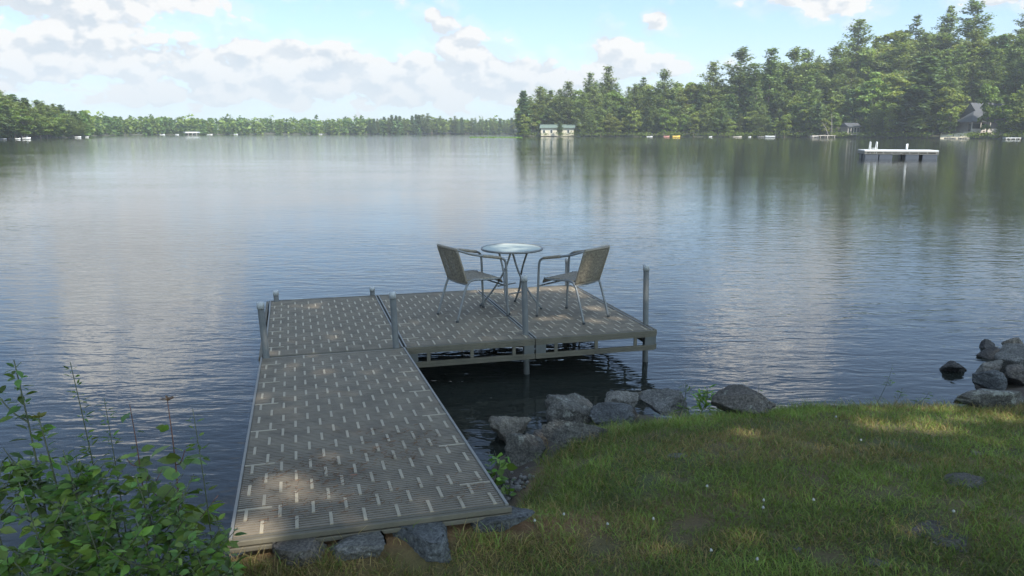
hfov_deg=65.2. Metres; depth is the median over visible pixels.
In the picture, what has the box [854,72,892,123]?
broadleaf tree
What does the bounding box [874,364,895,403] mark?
wild weed
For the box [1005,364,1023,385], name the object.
boulder
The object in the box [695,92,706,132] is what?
spruce tree
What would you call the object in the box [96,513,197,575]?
dogwood shrub
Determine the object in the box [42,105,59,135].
pine tree
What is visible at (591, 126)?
pine tree
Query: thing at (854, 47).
pine tree
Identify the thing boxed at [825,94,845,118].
broadleaf tree
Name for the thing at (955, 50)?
broadleaf tree
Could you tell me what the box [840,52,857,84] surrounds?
spruce tree
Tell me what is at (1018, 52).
pine tree
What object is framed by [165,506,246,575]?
dogwood shrub
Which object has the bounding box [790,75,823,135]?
pine tree
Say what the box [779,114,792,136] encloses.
broadleaf tree
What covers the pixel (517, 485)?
gravel
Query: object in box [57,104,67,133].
spruce tree
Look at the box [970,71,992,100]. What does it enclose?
broadleaf tree
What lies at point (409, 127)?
broadleaf tree
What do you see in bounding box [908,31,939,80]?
pine tree
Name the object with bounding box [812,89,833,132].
pine tree
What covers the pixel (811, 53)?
pine tree
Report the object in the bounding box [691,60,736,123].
pine tree
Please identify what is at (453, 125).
pine tree
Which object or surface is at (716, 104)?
broadleaf tree
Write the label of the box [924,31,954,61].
pine tree
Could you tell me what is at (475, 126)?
pine tree
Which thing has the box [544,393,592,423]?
boulder
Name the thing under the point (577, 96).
broadleaf tree
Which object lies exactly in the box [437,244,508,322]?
patio chair
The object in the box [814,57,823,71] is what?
pine tree
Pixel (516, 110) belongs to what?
broadleaf tree
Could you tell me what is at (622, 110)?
broadleaf tree
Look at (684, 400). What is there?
wild weed
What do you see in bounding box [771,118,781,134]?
broadleaf tree
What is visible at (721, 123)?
pine tree
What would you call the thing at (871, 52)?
broadleaf tree
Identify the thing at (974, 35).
pine tree
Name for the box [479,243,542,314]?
bistro table
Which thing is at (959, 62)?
pine tree
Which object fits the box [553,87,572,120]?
pine tree
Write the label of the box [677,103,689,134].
pine tree
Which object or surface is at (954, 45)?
broadleaf tree
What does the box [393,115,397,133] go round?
spruce tree
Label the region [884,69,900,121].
pine tree
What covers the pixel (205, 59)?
sky
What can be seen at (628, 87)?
pine tree
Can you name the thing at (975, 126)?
window
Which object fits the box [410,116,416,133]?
spruce tree
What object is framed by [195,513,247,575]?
dogwood shrub
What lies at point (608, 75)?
pine tree
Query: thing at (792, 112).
spruce tree
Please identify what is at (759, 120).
pine tree
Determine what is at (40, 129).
pine tree
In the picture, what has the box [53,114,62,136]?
spruce tree
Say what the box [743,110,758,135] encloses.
broadleaf tree
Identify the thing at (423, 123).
pine tree
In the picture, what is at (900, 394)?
wild weed
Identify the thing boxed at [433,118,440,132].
pine tree
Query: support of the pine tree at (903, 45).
on the hill
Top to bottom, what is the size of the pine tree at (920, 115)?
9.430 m
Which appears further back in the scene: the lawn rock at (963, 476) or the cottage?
the cottage
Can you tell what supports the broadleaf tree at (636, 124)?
on the hill
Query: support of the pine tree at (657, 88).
on the hill
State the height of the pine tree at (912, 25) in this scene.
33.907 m
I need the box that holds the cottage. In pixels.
[540,124,575,135]
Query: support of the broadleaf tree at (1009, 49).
on the hill
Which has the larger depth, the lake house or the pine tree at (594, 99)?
the pine tree at (594, 99)
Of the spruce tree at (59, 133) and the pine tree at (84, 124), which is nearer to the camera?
the spruce tree at (59, 133)
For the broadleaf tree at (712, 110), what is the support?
on the hill
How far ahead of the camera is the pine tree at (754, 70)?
338.18 m
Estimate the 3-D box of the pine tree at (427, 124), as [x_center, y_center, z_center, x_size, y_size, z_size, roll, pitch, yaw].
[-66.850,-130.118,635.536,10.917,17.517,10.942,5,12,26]
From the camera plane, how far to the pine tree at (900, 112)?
287.52 m
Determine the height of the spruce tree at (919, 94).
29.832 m
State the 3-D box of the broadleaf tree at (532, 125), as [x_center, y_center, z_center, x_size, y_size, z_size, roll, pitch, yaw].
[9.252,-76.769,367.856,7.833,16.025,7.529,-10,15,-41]
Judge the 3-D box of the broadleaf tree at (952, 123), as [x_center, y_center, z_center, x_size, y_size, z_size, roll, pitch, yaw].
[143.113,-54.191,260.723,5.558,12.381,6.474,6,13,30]
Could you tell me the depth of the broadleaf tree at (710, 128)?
326.45 m
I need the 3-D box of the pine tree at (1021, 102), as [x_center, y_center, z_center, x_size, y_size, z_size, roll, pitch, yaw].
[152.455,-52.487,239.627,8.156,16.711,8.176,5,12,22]
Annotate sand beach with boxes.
[940,133,968,138]
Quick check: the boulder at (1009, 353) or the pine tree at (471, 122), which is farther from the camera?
the pine tree at (471, 122)
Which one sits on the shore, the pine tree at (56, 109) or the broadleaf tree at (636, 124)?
the pine tree at (56, 109)
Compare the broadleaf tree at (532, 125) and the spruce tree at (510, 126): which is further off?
the spruce tree at (510, 126)
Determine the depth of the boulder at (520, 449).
5.54 m
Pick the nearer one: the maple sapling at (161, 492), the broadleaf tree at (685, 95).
the maple sapling at (161, 492)
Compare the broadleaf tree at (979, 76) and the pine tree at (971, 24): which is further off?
the pine tree at (971, 24)
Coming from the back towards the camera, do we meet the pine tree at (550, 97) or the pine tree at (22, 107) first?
the pine tree at (550, 97)
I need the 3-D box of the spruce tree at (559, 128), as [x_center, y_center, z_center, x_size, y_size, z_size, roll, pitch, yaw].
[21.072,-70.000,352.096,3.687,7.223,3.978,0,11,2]
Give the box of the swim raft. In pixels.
[858,141,938,158]
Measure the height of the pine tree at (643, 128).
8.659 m
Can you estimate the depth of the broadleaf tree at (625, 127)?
341.79 m
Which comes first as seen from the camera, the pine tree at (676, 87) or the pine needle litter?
the pine needle litter
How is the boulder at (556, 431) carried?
on the ground at (408, 553)
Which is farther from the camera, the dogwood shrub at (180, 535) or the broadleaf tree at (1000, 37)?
the broadleaf tree at (1000, 37)
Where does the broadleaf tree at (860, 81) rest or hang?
on the hill
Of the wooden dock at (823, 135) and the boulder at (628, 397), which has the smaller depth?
the boulder at (628, 397)
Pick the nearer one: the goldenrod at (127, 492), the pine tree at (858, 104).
the goldenrod at (127, 492)
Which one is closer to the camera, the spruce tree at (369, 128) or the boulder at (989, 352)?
the boulder at (989, 352)
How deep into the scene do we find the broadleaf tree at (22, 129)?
243.26 m
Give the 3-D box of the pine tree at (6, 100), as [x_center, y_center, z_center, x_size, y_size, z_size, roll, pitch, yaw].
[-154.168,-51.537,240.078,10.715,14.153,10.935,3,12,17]
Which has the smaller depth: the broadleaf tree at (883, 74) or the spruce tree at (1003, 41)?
the spruce tree at (1003, 41)
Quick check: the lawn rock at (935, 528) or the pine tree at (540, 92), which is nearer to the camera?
the lawn rock at (935, 528)
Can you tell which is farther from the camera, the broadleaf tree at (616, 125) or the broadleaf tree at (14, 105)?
the broadleaf tree at (616, 125)
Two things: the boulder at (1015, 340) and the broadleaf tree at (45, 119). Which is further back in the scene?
the broadleaf tree at (45, 119)
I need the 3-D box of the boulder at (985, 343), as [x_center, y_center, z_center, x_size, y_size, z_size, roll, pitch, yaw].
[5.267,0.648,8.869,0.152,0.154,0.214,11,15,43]
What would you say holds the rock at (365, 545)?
on the ground at (408, 553)
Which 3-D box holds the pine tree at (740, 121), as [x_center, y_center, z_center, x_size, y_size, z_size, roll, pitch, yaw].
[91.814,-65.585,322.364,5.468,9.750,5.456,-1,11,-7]
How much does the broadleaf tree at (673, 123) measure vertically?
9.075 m
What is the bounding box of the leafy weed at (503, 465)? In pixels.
[485,451,517,485]
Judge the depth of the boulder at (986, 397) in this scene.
5.79 m
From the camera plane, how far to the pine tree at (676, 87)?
356.33 m
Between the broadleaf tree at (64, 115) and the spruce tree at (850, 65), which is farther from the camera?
the spruce tree at (850, 65)
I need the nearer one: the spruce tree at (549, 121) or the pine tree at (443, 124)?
the spruce tree at (549, 121)
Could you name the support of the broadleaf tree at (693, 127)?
on the hill
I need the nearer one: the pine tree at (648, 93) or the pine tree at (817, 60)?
the pine tree at (648, 93)
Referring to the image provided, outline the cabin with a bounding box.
[839,123,861,134]
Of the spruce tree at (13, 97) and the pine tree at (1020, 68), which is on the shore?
the spruce tree at (13, 97)
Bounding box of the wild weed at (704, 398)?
[691,384,717,414]
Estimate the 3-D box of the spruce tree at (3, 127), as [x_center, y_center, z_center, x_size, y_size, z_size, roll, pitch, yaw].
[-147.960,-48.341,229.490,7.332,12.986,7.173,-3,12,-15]
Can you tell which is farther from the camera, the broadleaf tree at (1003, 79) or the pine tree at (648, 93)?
the pine tree at (648, 93)
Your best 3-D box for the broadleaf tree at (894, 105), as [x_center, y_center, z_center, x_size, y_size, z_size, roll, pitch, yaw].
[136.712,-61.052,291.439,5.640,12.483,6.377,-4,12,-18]
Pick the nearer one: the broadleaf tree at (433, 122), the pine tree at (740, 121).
the pine tree at (740, 121)
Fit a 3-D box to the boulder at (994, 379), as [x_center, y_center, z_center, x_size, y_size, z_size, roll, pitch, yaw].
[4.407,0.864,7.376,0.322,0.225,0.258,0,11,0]
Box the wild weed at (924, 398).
[913,392,933,404]
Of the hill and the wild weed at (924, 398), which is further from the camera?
the hill
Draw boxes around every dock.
[227,257,656,553]
[810,135,835,137]
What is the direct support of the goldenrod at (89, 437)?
on the ground at (408, 553)
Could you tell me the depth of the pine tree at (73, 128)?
293.15 m
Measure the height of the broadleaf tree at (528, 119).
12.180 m
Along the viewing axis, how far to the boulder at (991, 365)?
7.61 m
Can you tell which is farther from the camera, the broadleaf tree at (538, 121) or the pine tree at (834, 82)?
the broadleaf tree at (538, 121)
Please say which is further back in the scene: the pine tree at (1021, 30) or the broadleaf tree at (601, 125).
the broadleaf tree at (601, 125)
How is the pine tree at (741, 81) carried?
on the hill
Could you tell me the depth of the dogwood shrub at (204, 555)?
2.67 m
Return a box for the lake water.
[0,134,1023,575]
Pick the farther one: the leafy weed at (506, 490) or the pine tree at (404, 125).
the pine tree at (404, 125)
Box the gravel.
[493,467,534,501]
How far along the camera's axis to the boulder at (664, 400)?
6.39 m
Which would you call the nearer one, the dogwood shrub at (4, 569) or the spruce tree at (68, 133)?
the dogwood shrub at (4, 569)
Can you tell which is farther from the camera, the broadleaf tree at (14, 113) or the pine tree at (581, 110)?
the pine tree at (581, 110)
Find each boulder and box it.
[470,506,534,532]
[488,416,531,443]
[504,433,545,466]
[532,428,550,446]
[541,419,608,447]
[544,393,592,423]
[589,402,637,425]
[605,391,638,406]
[638,388,688,416]
[711,384,775,415]
[939,360,966,371]
[953,388,1023,408]
[972,370,1007,389]
[975,346,999,359]
[975,359,1002,372]
[979,339,994,348]
[994,343,1023,372]
[1002,337,1022,344]
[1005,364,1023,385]
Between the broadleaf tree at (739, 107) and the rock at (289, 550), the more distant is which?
the broadleaf tree at (739, 107)
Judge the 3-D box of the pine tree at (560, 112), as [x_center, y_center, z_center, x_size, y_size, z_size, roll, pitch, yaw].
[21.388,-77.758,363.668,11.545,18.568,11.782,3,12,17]
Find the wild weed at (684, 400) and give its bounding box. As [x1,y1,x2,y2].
[670,381,695,415]
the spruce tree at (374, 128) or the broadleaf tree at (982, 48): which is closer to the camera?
the broadleaf tree at (982, 48)
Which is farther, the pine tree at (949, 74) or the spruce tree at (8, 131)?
the pine tree at (949, 74)
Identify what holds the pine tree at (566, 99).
on the hill
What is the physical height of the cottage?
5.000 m
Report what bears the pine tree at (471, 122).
on the shore
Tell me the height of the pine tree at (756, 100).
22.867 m
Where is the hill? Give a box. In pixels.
[514,83,1023,138]
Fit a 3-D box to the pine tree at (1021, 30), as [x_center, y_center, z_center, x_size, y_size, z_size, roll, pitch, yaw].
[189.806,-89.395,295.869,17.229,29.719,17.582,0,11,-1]
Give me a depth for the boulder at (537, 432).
5.82 m
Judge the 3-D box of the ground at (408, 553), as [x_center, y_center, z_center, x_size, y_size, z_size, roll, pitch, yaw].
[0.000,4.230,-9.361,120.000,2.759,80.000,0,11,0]
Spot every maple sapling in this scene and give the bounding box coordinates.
[109,404,180,554]
[149,395,225,575]
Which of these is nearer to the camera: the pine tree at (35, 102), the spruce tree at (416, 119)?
the pine tree at (35, 102)
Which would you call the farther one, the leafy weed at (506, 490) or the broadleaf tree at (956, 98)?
the broadleaf tree at (956, 98)
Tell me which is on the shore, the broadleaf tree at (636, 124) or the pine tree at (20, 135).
the pine tree at (20, 135)
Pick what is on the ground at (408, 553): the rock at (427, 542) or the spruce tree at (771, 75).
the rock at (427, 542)
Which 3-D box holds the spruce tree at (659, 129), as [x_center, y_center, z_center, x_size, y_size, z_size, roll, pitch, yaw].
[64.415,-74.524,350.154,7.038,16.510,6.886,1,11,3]
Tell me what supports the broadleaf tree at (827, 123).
on the hill
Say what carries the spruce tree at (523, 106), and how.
on the hill
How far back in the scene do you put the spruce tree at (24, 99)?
265.66 m
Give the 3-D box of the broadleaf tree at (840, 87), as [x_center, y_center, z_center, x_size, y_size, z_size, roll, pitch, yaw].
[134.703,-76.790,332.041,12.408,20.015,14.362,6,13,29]
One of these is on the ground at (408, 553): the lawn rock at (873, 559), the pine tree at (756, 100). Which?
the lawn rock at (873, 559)
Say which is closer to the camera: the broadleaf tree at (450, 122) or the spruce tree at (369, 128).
the spruce tree at (369, 128)
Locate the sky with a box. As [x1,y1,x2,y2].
[0,0,1023,129]
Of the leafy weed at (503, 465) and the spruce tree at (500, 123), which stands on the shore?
the spruce tree at (500, 123)
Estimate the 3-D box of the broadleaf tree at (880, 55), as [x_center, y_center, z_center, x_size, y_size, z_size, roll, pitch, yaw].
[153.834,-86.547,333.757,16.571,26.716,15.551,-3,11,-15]
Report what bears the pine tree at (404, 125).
on the shore
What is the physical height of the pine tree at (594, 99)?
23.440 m
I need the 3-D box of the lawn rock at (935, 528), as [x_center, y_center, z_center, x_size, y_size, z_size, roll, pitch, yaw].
[2.003,1.163,3.599,0.426,0.097,0.341,0,11,0]
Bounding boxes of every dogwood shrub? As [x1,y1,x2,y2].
[0,360,98,574]
[0,449,161,575]
[0,454,69,575]
[1,412,128,575]
[2,482,119,575]
[29,497,172,575]
[58,472,188,575]
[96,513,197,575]
[123,464,213,575]
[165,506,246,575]
[179,544,218,575]
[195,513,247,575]
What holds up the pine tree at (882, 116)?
on the hill
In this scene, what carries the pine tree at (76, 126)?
on the shore
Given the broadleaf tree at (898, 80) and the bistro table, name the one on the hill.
the broadleaf tree at (898, 80)
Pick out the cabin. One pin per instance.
(850, 128)
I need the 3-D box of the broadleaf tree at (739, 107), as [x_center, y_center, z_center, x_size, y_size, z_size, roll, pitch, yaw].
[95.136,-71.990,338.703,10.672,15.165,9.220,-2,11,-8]
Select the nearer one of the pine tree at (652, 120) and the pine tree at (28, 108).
the pine tree at (28, 108)
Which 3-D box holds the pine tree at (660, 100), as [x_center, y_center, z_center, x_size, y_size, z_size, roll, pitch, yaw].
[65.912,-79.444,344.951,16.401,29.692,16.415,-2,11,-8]
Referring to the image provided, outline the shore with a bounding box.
[0,130,513,138]
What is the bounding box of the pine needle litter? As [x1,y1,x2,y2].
[247,421,488,523]
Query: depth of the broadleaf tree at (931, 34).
344.19 m
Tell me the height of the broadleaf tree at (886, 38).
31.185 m
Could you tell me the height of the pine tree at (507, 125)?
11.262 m
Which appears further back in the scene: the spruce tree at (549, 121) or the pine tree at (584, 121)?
the spruce tree at (549, 121)
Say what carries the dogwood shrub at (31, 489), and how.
on the ground at (408, 553)
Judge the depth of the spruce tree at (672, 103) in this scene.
344.60 m
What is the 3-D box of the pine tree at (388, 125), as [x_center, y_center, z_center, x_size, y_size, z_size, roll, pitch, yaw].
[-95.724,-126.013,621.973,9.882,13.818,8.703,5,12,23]
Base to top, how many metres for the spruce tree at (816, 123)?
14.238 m
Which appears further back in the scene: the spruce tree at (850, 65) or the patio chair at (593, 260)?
the spruce tree at (850, 65)
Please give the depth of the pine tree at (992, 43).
295.43 m
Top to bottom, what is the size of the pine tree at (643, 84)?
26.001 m
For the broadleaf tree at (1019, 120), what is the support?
on the hill
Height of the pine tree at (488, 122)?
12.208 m
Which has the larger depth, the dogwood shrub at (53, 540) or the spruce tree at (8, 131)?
the spruce tree at (8, 131)
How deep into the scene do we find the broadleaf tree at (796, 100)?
319.73 m
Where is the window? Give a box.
[968,124,986,130]
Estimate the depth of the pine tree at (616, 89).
420.55 m
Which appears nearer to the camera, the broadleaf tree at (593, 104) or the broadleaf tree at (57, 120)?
the broadleaf tree at (57, 120)
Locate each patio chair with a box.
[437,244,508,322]
[536,245,609,324]
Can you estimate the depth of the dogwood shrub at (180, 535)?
2.75 m
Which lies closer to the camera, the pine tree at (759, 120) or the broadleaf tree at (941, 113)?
the broadleaf tree at (941, 113)
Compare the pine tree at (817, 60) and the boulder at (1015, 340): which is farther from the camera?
the pine tree at (817, 60)
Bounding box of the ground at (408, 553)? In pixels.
[212,373,1023,575]
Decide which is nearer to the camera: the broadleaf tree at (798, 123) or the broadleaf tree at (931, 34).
the broadleaf tree at (798, 123)
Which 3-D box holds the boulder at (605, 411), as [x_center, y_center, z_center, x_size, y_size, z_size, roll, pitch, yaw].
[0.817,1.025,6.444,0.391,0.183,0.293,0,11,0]
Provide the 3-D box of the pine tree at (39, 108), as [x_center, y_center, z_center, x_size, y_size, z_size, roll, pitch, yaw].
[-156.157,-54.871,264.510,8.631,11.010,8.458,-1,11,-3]
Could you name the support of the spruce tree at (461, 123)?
on the shore
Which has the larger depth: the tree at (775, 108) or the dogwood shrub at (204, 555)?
the tree at (775, 108)
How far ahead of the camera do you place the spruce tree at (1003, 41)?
290.95 m
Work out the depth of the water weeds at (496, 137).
291.66 m
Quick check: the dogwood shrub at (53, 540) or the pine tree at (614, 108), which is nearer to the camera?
the dogwood shrub at (53, 540)
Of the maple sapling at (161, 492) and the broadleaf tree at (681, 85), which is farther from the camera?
the broadleaf tree at (681, 85)
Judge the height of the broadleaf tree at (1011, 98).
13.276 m
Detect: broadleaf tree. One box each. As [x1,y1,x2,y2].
[9,109,25,137]
[10,103,20,108]
[11,109,36,137]
[30,114,53,137]
[42,120,53,137]
[51,117,64,136]
[58,119,67,137]
[59,114,69,134]
[405,121,411,130]
[428,116,436,131]
[447,118,453,133]
[463,121,467,133]
[466,121,472,133]
[514,108,519,130]
[517,111,530,135]
[526,104,539,131]
[534,108,546,130]
[569,89,582,123]
[586,96,601,120]
[594,115,605,136]
[603,113,616,134]
[607,91,628,132]
[611,118,623,135]
[619,106,629,120]
[619,117,629,135]
[625,107,642,136]
[658,108,670,136]
[668,116,678,134]
[674,81,684,88]
[676,83,703,129]
[679,114,689,131]
[685,103,697,132]
[689,112,699,136]
[697,103,715,129]
[706,122,715,132]
[710,98,727,132]
[724,118,736,136]
[733,100,745,129]
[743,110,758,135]
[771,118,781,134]
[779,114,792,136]
[787,95,807,131]
[793,118,802,132]
[802,107,815,136]
[810,62,832,91]
[820,118,830,137]
[821,83,849,103]
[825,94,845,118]
[828,112,842,133]
[834,102,847,122]
[844,78,864,108]
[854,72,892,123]
[855,46,882,98]
[865,48,902,77]
[868,30,911,73]
[876,71,890,100]
[880,103,897,132]
[882,71,915,111]
[895,39,927,80]
[925,32,935,47]
[930,86,971,132]
[936,111,950,133]
[938,36,962,77]
[941,102,959,133]
[952,41,972,78]
[965,38,990,69]
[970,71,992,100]
[977,83,1004,136]
[985,33,1014,47]
[992,105,1012,136]
[994,67,1016,102]
[997,44,1022,87]
[1000,94,1011,108]
[1006,93,1023,129]
[1009,112,1023,138]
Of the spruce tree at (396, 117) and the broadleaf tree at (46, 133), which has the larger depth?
the spruce tree at (396, 117)
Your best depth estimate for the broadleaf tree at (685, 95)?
347.18 m
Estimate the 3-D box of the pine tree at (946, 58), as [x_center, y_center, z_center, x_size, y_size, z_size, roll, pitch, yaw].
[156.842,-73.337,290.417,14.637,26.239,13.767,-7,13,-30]
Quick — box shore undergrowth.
[515,130,1023,138]
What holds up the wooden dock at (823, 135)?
in the lake water
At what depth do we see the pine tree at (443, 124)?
643.97 m
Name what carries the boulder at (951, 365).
in the lake water
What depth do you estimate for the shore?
536.64 m
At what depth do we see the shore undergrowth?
309.62 m
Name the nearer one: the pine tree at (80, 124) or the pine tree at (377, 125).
the pine tree at (80, 124)
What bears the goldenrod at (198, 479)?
on the ground at (408, 553)
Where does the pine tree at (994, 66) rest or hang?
on the hill
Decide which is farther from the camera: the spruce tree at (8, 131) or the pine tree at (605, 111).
the pine tree at (605, 111)
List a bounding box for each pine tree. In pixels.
[0,94,15,111]
[0,114,10,132]
[2,94,17,110]
[14,102,31,135]
[14,108,29,137]
[21,100,41,135]
[22,111,38,136]
[28,113,47,138]
[30,100,45,108]
[35,106,56,135]
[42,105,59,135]
[45,112,62,136]
[52,107,71,125]
[68,118,78,137]
[73,119,82,136]
[76,115,88,133]
[77,120,85,135]
[376,118,380,133]
[385,118,392,132]
[402,118,407,133]
[421,113,433,132]
[421,114,425,133]
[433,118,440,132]
[439,119,447,132]
[451,116,458,133]
[454,119,460,132]
[469,118,474,131]
[472,118,477,133]
[480,119,484,133]
[485,120,493,132]
[490,118,497,131]
[504,121,509,132]
[526,86,553,132]
[544,90,560,121]
[548,97,569,124]
[549,81,581,128]
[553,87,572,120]
[570,93,594,131]
[578,71,597,118]
[579,112,587,134]
[580,85,610,132]
[586,109,598,136]
[597,64,622,129]
[597,93,619,132]
[608,101,623,132]
[614,82,623,94]
[619,86,650,128]
[624,86,630,97]
[630,77,653,130]
[638,86,658,131]
[638,116,646,133]
[644,68,681,133]
[645,105,661,136]
[652,81,662,121]
[673,83,681,126]
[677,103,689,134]
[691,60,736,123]
[696,102,712,134]
[709,45,765,128]
[711,101,729,136]
[734,113,745,133]
[738,63,765,125]
[743,81,768,133]
[746,47,792,130]
[752,106,769,132]
[765,46,824,113]
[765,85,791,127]
[782,48,821,100]
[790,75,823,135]
[804,79,823,103]
[808,45,858,115]
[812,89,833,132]
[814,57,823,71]
[830,15,888,83]
[843,68,859,110]
[844,83,867,129]
[865,31,919,86]
[873,102,888,136]
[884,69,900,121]
[896,92,911,131]
[904,15,929,65]
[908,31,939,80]
[911,111,927,137]
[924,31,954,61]
[930,5,966,61]
[930,48,949,80]
[935,68,967,114]
[937,48,962,88]
[941,0,996,64]
[943,45,977,104]
[954,28,989,82]
[958,55,983,104]
[974,47,1010,101]
[976,35,998,83]
[1000,34,1023,92]
[1005,8,1023,44]
[1005,84,1023,137]
[1011,60,1023,93]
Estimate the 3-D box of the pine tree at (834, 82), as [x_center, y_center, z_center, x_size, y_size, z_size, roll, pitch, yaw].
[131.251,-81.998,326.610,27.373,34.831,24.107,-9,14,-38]
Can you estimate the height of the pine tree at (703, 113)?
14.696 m
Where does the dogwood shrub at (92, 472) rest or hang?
on the ground at (408, 553)
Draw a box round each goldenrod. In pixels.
[63,362,120,572]
[96,398,142,575]
[185,409,223,574]
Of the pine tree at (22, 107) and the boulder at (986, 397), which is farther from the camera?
the pine tree at (22, 107)
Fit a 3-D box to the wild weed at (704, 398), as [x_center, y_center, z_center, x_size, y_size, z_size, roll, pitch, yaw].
[1.449,0.867,6.036,0.190,0.317,0.321,-5,12,-26]
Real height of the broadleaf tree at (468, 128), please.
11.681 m
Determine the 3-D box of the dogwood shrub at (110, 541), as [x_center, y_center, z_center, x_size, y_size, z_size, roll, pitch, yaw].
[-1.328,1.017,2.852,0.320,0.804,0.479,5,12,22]
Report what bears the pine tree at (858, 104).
on the hill
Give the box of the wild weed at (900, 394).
[893,388,907,401]
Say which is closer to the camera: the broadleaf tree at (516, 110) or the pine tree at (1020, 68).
the pine tree at (1020, 68)
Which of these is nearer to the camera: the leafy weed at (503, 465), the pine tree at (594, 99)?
the leafy weed at (503, 465)
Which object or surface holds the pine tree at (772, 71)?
on the hill
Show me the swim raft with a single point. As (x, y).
(882, 154)
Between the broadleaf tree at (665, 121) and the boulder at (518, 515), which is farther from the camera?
the broadleaf tree at (665, 121)
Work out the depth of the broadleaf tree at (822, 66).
343.27 m
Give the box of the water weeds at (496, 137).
[470,136,521,137]
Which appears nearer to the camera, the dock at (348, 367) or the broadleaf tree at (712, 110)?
the dock at (348, 367)
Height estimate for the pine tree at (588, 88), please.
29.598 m
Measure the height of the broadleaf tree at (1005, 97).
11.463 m
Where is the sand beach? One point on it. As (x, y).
(946, 135)
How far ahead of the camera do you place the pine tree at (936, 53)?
301.03 m
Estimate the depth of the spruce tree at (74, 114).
303.96 m
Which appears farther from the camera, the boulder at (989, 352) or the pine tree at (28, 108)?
the pine tree at (28, 108)
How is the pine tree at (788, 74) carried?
on the hill
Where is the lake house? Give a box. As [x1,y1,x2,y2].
[952,103,1008,135]
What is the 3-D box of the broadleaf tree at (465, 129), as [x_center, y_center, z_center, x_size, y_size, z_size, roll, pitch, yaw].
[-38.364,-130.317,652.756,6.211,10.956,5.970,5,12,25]
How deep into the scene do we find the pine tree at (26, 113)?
250.55 m
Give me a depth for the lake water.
14.70 m
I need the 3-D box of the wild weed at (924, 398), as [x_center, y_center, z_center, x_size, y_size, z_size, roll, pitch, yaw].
[3.067,0.837,6.000,0.163,0.163,0.119,9,14,39]
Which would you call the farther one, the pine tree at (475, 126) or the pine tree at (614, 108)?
the pine tree at (475, 126)
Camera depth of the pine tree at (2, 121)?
224.46 m
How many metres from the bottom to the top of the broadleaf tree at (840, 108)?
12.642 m
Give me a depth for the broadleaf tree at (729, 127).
320.94 m
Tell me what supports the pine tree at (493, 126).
on the shore
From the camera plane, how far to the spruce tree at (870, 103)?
296.57 m
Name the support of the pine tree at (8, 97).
on the shore
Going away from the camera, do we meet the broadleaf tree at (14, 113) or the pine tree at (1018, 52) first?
the broadleaf tree at (14, 113)
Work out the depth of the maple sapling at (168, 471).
3.03 m
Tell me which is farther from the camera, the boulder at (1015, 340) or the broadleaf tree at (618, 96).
the broadleaf tree at (618, 96)
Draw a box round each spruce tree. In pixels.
[0,104,18,138]
[0,107,12,137]
[7,94,18,102]
[20,97,30,108]
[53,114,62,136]
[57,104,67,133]
[64,120,73,137]
[70,111,85,135]
[367,119,371,133]
[371,118,376,133]
[389,114,394,133]
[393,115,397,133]
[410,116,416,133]
[414,114,421,133]
[416,115,422,132]
[459,117,463,133]
[497,118,502,133]
[509,118,513,133]
[513,90,533,134]
[543,108,555,124]
[556,121,563,135]
[653,104,661,132]
[664,91,680,132]
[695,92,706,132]
[721,93,740,133]
[740,90,753,131]
[760,62,782,89]
[764,115,771,133]
[787,107,797,135]
[810,101,824,134]
[839,89,857,130]
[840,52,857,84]
[861,100,872,132]
[894,53,956,135]
[990,34,1010,87]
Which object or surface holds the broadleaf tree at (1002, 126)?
on the hill
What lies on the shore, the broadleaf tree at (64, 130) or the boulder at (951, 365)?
the broadleaf tree at (64, 130)
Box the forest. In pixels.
[79,110,575,135]
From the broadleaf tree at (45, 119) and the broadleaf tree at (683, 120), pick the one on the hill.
the broadleaf tree at (683, 120)
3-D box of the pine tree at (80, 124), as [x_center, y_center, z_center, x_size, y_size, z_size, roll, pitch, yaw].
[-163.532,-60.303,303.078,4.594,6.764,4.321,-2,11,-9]
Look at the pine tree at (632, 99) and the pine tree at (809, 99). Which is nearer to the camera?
the pine tree at (809, 99)
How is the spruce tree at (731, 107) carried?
on the hill
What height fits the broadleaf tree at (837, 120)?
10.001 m
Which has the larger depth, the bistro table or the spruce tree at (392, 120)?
the spruce tree at (392, 120)
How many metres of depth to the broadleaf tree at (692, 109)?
343.97 m
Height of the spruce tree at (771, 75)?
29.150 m
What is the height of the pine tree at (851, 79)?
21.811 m
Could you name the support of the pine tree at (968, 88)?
on the hill
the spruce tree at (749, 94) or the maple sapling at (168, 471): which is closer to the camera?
the maple sapling at (168, 471)
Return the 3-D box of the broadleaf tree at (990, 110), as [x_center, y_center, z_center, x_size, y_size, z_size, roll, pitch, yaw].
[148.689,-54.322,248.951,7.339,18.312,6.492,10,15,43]
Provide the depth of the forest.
559.02 m
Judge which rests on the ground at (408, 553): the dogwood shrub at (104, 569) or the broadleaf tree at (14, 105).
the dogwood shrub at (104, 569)
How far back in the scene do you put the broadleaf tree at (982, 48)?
300.25 m
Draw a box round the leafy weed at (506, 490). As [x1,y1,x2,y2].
[496,470,515,496]
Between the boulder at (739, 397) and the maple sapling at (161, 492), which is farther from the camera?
the boulder at (739, 397)
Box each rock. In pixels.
[272,537,326,566]
[329,531,386,560]
[392,521,451,562]
[664,453,686,458]
[863,556,892,567]
[905,520,970,552]
[944,472,985,490]
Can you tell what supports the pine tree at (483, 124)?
on the shore
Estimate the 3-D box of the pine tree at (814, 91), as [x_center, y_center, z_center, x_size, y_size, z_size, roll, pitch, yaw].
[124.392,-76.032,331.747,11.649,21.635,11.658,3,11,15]
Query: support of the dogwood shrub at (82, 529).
on the ground at (408, 553)
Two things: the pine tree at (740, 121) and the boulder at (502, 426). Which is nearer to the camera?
the boulder at (502, 426)
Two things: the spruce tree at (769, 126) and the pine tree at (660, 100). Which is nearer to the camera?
the spruce tree at (769, 126)

